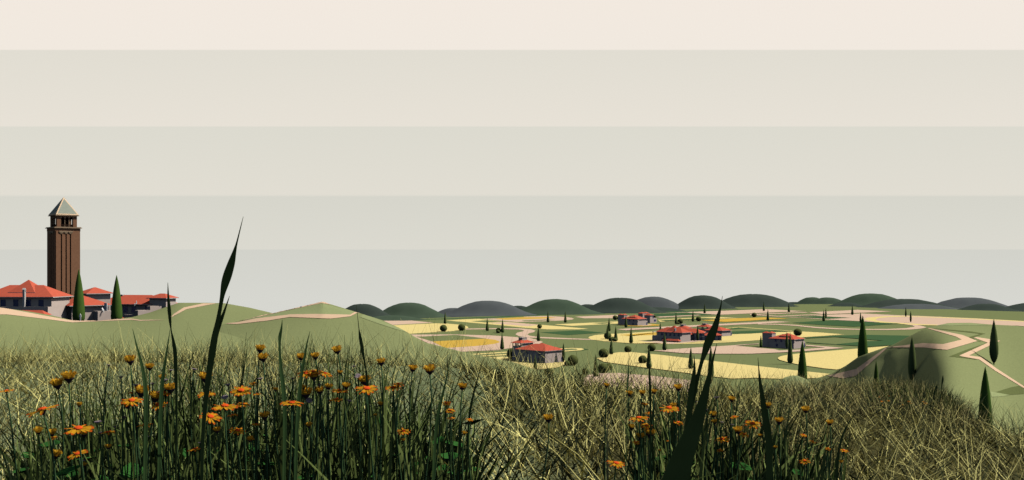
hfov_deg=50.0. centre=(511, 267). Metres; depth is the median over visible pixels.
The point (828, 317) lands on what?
meadow
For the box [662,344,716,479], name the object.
grass blade
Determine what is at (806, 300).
hill
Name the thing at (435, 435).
grass blade
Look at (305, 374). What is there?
open flower
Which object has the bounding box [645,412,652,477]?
open flower
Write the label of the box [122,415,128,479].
seed flower
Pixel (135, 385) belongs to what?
seed flower
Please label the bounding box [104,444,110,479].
cup flower
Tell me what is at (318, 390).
cup flower
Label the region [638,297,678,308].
hill
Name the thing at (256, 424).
open flower
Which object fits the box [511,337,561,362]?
farmhouse
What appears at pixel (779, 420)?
cup flower
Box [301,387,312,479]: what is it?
cup flower
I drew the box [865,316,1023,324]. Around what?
wheat field
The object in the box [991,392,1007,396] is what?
meadow
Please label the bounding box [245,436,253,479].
cup flower
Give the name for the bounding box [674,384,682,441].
cup flower
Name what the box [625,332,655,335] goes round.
ochre field
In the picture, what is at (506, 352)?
wheat field
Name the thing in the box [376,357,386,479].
cup flower
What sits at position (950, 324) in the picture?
meadow
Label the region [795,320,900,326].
meadow
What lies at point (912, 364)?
cypress tree
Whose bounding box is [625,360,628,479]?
grass blade
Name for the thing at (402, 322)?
ploughed field
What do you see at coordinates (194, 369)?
seed flower
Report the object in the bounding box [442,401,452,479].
open flower
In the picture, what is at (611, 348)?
cypress tree
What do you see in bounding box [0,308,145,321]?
path
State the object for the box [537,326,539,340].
cypress tree
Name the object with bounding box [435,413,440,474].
seed flower
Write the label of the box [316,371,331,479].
open flower
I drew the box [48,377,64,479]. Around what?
cup flower
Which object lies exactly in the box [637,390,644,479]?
cup flower
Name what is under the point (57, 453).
cup flower
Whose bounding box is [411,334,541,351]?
ploughed field
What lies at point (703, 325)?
house
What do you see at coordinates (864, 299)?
hill
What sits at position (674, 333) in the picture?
villa
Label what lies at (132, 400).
open flower
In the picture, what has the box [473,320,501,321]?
meadow
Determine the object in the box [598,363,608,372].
round bush
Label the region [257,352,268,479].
cup flower
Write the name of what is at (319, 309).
meadow
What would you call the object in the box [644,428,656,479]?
cup flower
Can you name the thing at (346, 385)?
cup flower
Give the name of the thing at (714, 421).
cup flower
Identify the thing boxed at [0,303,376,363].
hill
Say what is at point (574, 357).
round bush
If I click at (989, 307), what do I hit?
hill
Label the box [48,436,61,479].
open flower
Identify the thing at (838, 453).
grass blade
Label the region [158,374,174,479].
cup flower
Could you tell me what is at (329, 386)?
cup flower
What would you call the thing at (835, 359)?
wheat field
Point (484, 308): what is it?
hill
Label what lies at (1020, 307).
hill
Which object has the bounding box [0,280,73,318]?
villa
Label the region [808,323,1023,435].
hill
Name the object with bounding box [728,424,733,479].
seed flower
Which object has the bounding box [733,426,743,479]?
cup flower
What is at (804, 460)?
open flower
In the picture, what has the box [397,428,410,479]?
open flower
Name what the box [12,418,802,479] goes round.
leaves
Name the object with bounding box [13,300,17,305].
window
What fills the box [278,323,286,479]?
grass blade
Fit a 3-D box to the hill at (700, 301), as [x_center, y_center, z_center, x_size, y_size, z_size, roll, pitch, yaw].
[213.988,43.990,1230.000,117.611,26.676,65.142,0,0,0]
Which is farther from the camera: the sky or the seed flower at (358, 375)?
the sky
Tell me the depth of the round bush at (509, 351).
546.20 m
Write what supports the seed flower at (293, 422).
on the ground at (552, 477)
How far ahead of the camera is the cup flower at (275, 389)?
2.95 m
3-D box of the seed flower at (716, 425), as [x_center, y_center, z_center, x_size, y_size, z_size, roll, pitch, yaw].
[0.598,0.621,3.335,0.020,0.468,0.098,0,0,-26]
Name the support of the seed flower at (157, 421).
on the ground at (552, 477)
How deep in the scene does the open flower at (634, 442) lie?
3.31 m
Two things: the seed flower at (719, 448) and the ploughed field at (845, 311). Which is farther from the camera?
the ploughed field at (845, 311)
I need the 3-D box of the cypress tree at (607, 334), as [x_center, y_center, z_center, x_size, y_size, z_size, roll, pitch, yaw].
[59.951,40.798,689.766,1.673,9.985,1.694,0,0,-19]
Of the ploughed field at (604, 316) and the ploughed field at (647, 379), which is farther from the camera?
the ploughed field at (604, 316)
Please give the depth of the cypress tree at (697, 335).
679.91 m
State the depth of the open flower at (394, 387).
2.96 m
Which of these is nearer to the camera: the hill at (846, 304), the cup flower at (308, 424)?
the cup flower at (308, 424)
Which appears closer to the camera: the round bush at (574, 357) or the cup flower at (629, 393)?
the cup flower at (629, 393)
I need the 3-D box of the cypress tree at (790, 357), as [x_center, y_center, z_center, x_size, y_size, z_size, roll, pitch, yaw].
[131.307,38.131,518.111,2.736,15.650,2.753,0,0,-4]
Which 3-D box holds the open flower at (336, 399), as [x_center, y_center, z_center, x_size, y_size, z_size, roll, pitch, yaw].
[-0.465,0.586,2.961,0.040,0.472,0.066,0,0,30]
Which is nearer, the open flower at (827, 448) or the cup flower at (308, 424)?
the cup flower at (308, 424)
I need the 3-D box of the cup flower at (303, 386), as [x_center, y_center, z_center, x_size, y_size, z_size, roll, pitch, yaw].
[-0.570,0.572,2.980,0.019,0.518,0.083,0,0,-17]
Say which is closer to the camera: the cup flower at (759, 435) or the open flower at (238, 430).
the open flower at (238, 430)
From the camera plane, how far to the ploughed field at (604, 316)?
1022.74 m
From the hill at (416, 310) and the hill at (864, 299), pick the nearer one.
the hill at (416, 310)
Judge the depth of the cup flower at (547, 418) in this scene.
3.30 m
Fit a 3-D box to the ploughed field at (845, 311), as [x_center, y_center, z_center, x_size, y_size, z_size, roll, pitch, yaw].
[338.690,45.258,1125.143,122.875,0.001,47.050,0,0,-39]
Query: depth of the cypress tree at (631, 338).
659.87 m
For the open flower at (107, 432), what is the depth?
2.95 m
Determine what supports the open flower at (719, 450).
on the ground at (552, 477)
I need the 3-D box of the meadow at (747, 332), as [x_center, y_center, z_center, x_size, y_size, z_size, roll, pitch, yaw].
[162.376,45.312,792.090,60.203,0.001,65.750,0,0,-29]
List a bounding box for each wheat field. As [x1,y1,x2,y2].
[394,323,467,333]
[447,319,585,328]
[475,348,582,355]
[490,357,564,368]
[556,321,617,325]
[588,331,841,343]
[597,352,827,378]
[659,317,726,321]
[778,346,886,368]
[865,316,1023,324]
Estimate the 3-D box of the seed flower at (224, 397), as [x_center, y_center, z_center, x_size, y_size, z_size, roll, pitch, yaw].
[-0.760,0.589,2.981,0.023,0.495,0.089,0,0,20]
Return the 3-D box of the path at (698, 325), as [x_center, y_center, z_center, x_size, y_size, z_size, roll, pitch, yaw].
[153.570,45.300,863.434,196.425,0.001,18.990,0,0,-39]
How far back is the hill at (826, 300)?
1461.60 m
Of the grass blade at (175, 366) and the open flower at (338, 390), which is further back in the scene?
the open flower at (338, 390)
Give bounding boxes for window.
[1,300,5,305]
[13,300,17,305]
[26,300,30,305]
[38,300,43,305]
[123,306,127,311]
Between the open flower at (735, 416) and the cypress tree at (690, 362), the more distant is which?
the cypress tree at (690, 362)
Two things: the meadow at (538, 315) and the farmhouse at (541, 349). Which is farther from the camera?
the meadow at (538, 315)
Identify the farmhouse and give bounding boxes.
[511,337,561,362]
[618,314,647,325]
[762,331,804,348]
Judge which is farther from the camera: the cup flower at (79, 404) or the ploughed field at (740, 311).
the ploughed field at (740, 311)
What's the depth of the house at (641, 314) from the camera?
937.72 m
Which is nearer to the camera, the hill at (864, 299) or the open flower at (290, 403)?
the open flower at (290, 403)
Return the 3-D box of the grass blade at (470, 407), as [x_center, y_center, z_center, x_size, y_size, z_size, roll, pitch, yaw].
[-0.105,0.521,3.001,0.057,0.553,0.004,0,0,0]
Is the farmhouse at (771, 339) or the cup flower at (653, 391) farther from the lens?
the farmhouse at (771, 339)
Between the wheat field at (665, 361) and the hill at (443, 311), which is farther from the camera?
the hill at (443, 311)
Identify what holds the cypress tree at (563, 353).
on the wheat field at (525, 363)
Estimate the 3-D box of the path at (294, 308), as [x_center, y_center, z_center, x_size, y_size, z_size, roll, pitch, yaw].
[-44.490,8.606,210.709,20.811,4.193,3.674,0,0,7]
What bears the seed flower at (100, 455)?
on the ground at (552, 477)
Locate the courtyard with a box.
[644,340,701,343]
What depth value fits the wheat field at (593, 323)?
878.80 m
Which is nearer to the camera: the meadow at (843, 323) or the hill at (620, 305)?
the meadow at (843, 323)
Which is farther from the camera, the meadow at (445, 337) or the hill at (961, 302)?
the hill at (961, 302)
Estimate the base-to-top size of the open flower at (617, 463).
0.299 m
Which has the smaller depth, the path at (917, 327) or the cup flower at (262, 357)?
the cup flower at (262, 357)
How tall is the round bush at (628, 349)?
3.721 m
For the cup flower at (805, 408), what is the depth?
3.31 m
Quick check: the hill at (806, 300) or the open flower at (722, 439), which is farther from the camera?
the hill at (806, 300)
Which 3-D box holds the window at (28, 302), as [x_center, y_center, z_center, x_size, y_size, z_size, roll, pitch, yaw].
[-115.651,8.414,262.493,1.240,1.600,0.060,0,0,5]
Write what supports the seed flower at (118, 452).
on the ground at (552, 477)
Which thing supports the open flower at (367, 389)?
on the ground at (552, 477)
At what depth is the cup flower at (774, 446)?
3.30 m
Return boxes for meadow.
[241,303,354,320]
[360,315,405,331]
[419,335,486,340]
[427,308,774,319]
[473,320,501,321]
[478,348,576,355]
[542,330,602,334]
[559,347,586,351]
[655,313,715,316]
[660,318,714,320]
[727,327,784,333]
[731,328,767,330]
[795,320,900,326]
[801,316,846,318]
[805,335,908,345]
[934,328,984,341]
[936,323,989,325]
[950,343,985,359]
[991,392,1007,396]
[997,385,1023,394]
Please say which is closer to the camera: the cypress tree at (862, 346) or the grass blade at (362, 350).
the grass blade at (362, 350)
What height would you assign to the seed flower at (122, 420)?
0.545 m
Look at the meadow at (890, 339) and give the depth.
701.36 m
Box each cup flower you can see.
[32,426,43,479]
[46,428,56,479]
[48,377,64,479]
[50,449,62,467]
[59,370,76,479]
[77,402,85,479]
[80,430,88,479]
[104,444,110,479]
[123,355,135,479]
[123,402,134,479]
[133,384,150,479]
[142,363,154,479]
[147,390,158,479]
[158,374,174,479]
[164,382,180,479]
[199,371,212,479]
[212,426,220,479]
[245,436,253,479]
[256,344,265,479]
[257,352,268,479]
[259,411,269,479]
[273,387,281,479]
[295,353,307,476]
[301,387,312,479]
[302,384,305,479]
[305,421,314,479]
[308,371,319,479]
[310,352,327,478]
[315,386,324,478]
[324,383,332,479]
[331,345,346,479]
[337,370,345,478]
[340,382,351,479]
[358,375,370,479]
[373,414,376,479]
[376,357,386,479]
[377,401,381,479]
[400,438,408,479]
[408,365,416,479]
[423,364,434,479]
[457,383,466,479]
[461,430,467,479]
[542,413,552,479]
[604,383,609,479]
[626,390,636,479]
[626,424,634,479]
[636,433,645,479]
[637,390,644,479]
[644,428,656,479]
[648,388,656,478]
[670,402,676,453]
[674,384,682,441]
[709,411,718,479]
[711,419,716,477]
[728,396,735,479]
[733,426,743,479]
[757,434,761,479]
[766,402,773,479]
[773,445,776,479]
[775,417,783,479]
[801,405,810,479]
[826,419,833,479]
[839,459,842,479]
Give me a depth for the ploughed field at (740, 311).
1136.01 m
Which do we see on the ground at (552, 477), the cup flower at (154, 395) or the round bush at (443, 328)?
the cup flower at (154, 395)
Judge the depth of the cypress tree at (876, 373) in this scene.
254.83 m
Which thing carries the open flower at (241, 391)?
on the ground at (552, 477)
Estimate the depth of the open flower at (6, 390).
2.95 m
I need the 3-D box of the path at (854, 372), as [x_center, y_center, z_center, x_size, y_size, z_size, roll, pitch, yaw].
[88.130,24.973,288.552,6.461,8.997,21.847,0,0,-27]
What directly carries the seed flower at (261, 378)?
on the ground at (552, 477)
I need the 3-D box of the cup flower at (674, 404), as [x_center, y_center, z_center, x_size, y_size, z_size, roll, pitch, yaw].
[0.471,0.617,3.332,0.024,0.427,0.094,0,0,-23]
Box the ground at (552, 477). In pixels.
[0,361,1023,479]
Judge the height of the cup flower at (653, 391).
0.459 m
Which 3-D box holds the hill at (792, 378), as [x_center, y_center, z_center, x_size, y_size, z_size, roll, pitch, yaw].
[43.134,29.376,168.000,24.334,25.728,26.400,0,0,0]
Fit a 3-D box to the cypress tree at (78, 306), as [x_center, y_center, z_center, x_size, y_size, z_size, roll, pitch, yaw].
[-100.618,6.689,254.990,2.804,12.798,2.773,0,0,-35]
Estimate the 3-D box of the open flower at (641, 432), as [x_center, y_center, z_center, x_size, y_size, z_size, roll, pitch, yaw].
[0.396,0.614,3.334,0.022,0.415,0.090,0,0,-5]
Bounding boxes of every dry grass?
[771,373,1004,428]
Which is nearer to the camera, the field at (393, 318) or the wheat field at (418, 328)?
the wheat field at (418, 328)
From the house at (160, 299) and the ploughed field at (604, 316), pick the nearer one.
the house at (160, 299)
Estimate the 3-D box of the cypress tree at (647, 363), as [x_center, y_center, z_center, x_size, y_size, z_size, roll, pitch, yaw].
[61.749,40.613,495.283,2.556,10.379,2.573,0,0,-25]
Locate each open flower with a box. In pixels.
[0,389,17,479]
[26,404,57,479]
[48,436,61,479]
[64,424,93,479]
[67,449,87,479]
[100,430,114,479]
[121,397,142,479]
[129,391,140,479]
[137,423,150,479]
[149,402,167,479]
[158,390,170,479]
[187,447,200,479]
[197,391,215,479]
[200,412,221,479]
[212,403,238,479]
[228,414,240,479]
[229,427,245,477]
[230,385,250,479]
[236,402,249,462]
[249,382,262,479]
[251,423,258,479]
[252,438,253,474]
[253,393,259,479]
[280,400,303,479]
[297,370,312,463]
[307,369,318,479]
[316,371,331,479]
[329,398,343,468]
[331,389,347,479]
[354,385,377,479]
[385,385,401,479]
[393,382,403,479]
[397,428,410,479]
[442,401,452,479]
[445,408,453,479]
[447,417,454,479]
[467,418,473,479]
[606,460,624,479]
[629,416,648,479]
[632,440,638,479]
[639,403,646,479]
[641,423,652,479]
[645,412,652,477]
[658,449,660,479]
[659,405,678,457]
[674,420,682,447]
[714,437,729,479]
[718,449,722,479]
[730,415,738,479]
[739,432,748,460]
[745,420,759,479]
[799,433,806,479]
[800,458,810,479]
[807,440,815,479]
[825,447,831,479]
[839,449,848,479]
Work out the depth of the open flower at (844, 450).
3.30 m
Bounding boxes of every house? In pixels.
[66,287,122,320]
[111,294,176,317]
[147,293,178,307]
[638,312,647,317]
[644,313,656,322]
[678,324,691,327]
[683,327,704,332]
[691,330,722,340]
[696,323,710,330]
[705,327,731,335]
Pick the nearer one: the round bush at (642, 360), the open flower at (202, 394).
the open flower at (202, 394)
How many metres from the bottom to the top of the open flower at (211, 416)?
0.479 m
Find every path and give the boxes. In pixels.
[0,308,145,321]
[172,303,214,315]
[226,312,357,323]
[240,302,327,320]
[470,328,591,339]
[619,321,781,329]
[654,343,839,353]
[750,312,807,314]
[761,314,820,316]
[769,324,925,329]
[828,348,886,377]
[892,328,975,349]
[960,337,1023,387]
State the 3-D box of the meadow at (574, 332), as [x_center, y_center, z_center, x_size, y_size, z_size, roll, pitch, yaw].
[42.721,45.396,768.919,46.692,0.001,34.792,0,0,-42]
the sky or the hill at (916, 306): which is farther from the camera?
the sky
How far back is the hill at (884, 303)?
1256.75 m
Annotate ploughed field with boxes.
[385,321,431,324]
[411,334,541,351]
[489,316,573,321]
[495,322,536,325]
[579,315,617,317]
[584,373,690,390]
[677,309,795,314]
[796,313,1023,325]
[811,310,888,313]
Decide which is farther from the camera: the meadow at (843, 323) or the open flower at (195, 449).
the meadow at (843, 323)
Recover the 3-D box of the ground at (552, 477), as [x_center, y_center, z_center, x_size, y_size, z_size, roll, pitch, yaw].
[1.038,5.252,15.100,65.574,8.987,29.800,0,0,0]
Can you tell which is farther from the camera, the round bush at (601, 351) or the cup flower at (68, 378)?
the round bush at (601, 351)
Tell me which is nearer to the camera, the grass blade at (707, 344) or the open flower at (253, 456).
the grass blade at (707, 344)
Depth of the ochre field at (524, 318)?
982.95 m
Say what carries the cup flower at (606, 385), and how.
on the ground at (552, 477)
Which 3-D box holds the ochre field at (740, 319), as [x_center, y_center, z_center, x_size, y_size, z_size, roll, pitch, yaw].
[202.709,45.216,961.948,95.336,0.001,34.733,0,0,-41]
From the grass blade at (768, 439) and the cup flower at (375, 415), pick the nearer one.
the grass blade at (768, 439)
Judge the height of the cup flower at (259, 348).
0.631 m
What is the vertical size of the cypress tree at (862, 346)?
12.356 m
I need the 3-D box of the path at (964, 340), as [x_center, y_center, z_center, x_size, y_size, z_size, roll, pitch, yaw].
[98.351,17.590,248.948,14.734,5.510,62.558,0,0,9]
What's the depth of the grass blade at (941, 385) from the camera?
11.00 m
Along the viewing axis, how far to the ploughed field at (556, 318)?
964.09 m
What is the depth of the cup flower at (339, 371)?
2.96 m
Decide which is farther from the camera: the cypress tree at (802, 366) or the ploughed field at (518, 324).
the ploughed field at (518, 324)
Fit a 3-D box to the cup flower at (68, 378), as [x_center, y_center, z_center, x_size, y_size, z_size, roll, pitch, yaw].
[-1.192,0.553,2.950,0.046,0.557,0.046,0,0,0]
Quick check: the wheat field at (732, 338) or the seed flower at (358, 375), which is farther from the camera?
the wheat field at (732, 338)
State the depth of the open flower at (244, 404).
2.96 m
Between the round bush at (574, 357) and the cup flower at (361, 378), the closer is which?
the cup flower at (361, 378)
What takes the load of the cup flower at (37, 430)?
on the ground at (552, 477)
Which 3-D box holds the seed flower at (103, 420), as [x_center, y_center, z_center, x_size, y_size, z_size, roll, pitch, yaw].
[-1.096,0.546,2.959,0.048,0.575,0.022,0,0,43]
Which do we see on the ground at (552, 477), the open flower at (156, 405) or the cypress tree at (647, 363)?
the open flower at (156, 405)
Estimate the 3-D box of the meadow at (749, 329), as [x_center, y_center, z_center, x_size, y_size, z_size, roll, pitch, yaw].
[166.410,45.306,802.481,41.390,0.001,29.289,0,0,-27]
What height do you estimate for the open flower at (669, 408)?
0.460 m
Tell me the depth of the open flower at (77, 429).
2.15 m
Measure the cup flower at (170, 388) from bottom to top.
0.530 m
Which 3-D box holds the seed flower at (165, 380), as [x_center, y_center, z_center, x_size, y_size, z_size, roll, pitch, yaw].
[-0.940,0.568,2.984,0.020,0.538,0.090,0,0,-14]
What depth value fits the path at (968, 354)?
226.00 m
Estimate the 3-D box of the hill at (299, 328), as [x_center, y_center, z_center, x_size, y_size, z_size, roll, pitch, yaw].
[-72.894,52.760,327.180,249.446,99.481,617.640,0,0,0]
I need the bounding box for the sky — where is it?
[0,0,1023,312]
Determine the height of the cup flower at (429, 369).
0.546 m
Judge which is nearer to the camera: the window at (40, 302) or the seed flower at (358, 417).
the seed flower at (358, 417)
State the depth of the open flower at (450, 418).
2.96 m
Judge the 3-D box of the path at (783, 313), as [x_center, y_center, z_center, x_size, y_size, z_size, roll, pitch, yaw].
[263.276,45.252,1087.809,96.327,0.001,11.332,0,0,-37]
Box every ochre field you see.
[434,339,498,347]
[498,317,554,319]
[618,324,658,325]
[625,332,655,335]
[704,317,787,321]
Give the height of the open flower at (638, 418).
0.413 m
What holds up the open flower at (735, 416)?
on the ground at (552, 477)
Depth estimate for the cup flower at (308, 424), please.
2.95 m
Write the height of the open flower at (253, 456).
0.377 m
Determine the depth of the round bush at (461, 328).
792.59 m
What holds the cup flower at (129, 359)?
on the ground at (552, 477)
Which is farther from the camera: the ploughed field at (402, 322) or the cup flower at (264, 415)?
the ploughed field at (402, 322)
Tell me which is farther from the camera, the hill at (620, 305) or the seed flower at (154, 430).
the hill at (620, 305)
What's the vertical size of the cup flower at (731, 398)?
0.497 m
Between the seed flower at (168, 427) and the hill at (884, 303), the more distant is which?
the hill at (884, 303)
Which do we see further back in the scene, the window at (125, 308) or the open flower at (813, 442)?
the window at (125, 308)
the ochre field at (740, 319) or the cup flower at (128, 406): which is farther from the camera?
the ochre field at (740, 319)
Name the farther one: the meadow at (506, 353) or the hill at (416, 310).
the hill at (416, 310)
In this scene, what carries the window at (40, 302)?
in the villa at (29, 295)
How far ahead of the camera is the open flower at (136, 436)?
2.96 m
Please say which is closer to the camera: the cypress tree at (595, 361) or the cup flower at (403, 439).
the cup flower at (403, 439)
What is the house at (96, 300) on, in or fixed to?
on the hill at (201, 319)
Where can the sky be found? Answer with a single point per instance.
(432, 154)
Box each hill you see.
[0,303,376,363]
[220,303,561,382]
[345,304,388,316]
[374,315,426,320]
[383,303,448,317]
[439,308,456,313]
[444,301,535,316]
[521,299,604,314]
[588,298,668,312]
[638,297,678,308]
[653,307,684,310]
[678,295,737,308]
[722,294,797,306]
[765,375,810,393]
[795,297,818,303]
[808,297,841,303]
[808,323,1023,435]
[829,303,862,306]
[834,293,895,304]
[857,299,960,308]
[879,304,958,308]
[938,297,1006,307]
[957,304,1023,311]
[1007,303,1023,310]
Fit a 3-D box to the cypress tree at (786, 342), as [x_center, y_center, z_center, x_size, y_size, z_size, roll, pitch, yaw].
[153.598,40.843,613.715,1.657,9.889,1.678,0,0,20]
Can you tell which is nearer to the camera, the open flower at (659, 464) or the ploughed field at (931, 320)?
the open flower at (659, 464)
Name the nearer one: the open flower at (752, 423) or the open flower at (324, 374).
the open flower at (324, 374)
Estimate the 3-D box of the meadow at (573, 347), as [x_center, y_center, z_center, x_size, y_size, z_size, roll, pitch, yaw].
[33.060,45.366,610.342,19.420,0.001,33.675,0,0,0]
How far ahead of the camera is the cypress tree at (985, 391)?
143.41 m
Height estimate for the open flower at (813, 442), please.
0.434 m
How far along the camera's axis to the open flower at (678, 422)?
3.31 m
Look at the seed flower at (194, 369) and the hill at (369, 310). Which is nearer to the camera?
the seed flower at (194, 369)
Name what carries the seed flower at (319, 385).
on the ground at (552, 477)
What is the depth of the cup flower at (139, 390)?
2.95 m
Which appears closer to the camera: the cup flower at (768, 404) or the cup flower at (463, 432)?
the cup flower at (463, 432)
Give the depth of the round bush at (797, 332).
732.70 m
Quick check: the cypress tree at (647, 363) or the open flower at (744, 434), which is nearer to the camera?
the open flower at (744, 434)
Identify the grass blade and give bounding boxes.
[133,331,147,479]
[157,331,169,479]
[167,287,177,479]
[200,219,242,479]
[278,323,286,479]
[294,332,309,479]
[356,305,370,479]
[432,362,449,479]
[465,358,483,479]
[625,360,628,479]
[649,350,651,479]
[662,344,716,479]
[684,296,722,479]
[758,361,772,479]
[836,411,856,479]
[940,376,943,398]
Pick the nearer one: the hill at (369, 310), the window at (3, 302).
the window at (3, 302)
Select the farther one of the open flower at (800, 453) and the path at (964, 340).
the path at (964, 340)
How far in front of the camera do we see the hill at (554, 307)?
1075.96 m
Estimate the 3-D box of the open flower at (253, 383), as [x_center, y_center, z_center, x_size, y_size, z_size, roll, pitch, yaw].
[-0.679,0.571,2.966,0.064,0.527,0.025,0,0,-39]
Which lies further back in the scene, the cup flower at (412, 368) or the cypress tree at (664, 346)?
the cypress tree at (664, 346)
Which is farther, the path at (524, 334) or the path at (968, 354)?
the path at (524, 334)
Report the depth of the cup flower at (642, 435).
3.30 m
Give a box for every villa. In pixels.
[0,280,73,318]
[652,325,690,341]
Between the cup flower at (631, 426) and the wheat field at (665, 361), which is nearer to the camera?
the cup flower at (631, 426)
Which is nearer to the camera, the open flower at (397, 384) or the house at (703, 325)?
the open flower at (397, 384)
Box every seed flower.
[95,420,105,479]
[98,432,101,479]
[102,364,109,479]
[112,426,122,479]
[117,376,122,476]
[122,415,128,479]
[133,384,142,478]
[139,436,148,479]
[151,383,156,474]
[157,394,162,477]
[164,379,167,479]
[167,369,171,479]
[190,368,195,479]
[221,395,235,479]
[225,383,242,479]
[257,377,271,479]
[291,378,293,479]
[304,397,311,477]
[317,384,325,476]
[324,386,330,479]
[341,399,350,479]
[352,365,361,479]
[354,373,362,473]
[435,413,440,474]
[696,401,704,479]
[705,409,707,474]
[711,397,717,473]
[715,421,722,479]
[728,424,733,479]
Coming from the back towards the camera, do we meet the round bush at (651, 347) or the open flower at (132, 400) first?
the round bush at (651, 347)
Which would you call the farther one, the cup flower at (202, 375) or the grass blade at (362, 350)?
the cup flower at (202, 375)
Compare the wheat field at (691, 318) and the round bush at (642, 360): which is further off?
the wheat field at (691, 318)
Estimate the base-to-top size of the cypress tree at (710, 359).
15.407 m
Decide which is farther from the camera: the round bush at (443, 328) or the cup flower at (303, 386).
the round bush at (443, 328)
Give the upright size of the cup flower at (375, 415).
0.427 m
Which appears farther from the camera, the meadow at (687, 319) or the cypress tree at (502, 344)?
the meadow at (687, 319)
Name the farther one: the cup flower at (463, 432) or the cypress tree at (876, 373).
the cypress tree at (876, 373)
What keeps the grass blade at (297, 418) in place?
on the ground at (552, 477)
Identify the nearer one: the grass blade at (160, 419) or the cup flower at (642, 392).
the grass blade at (160, 419)
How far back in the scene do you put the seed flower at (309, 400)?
2.96 m
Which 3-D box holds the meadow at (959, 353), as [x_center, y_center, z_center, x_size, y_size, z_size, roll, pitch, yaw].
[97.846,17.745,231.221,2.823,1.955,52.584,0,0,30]
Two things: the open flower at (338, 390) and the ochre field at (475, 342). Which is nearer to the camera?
the open flower at (338, 390)
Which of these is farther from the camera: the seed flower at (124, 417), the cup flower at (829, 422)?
the cup flower at (829, 422)
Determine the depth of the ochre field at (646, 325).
859.59 m
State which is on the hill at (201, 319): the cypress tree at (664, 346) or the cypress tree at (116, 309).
the cypress tree at (116, 309)
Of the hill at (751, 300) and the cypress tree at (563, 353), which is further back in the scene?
the hill at (751, 300)
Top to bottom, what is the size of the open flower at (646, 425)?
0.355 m
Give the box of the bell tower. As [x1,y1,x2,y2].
[45,197,81,298]
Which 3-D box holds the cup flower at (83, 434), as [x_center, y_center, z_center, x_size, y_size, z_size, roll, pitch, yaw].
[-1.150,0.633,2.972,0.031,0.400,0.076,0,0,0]
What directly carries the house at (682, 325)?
on the wheat field at (732, 338)
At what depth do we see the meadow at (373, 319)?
179.60 m
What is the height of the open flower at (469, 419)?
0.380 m
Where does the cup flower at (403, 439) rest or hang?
on the ground at (552, 477)
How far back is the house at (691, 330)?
714.77 m
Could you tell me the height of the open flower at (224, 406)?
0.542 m
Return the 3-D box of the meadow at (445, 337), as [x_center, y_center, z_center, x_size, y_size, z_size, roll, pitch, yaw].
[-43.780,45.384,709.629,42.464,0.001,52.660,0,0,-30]
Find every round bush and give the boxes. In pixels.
[440,325,446,331]
[458,324,464,330]
[507,348,511,358]
[568,355,577,364]
[598,348,608,356]
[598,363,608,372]
[624,346,631,351]
[638,355,646,362]
[647,344,655,350]
[793,328,801,335]
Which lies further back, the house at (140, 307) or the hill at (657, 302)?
the hill at (657, 302)
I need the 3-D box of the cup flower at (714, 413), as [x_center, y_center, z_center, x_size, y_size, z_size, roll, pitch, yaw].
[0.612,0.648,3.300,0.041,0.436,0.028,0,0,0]
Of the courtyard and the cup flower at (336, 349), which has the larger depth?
the courtyard
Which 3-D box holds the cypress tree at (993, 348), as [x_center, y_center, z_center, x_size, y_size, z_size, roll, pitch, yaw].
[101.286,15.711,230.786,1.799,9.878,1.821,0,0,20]
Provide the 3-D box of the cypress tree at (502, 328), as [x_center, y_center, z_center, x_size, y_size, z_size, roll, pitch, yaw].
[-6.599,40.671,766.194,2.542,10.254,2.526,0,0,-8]
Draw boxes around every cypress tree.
[72,270,84,320]
[111,275,122,318]
[500,335,503,348]
[501,319,503,332]
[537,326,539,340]
[562,343,564,361]
[593,355,598,376]
[606,325,608,339]
[609,338,613,353]
[629,329,632,342]
[646,349,651,367]
[662,332,666,349]
[688,349,693,368]
[696,326,698,340]
[708,348,713,383]
[785,333,787,347]
[787,334,792,362]
[798,341,806,378]
[857,316,867,356]
[873,362,878,383]
[908,337,915,381]
[978,367,992,427]
[989,320,998,364]
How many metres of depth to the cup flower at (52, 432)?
2.95 m
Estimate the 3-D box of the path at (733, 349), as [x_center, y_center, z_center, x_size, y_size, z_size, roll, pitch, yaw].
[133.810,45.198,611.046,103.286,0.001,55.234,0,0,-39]
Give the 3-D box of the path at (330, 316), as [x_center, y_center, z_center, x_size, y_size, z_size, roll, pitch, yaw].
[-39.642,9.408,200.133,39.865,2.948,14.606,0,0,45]
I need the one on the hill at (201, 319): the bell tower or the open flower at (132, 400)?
the bell tower
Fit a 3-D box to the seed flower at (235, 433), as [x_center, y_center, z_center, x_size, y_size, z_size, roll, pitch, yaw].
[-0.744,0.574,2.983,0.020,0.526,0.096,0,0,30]
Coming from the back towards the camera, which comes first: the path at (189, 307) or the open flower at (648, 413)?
the path at (189, 307)
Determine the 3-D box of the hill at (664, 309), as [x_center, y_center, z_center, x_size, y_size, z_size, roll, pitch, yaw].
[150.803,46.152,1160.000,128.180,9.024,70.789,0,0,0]
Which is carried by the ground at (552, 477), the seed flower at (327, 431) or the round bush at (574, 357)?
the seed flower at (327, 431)

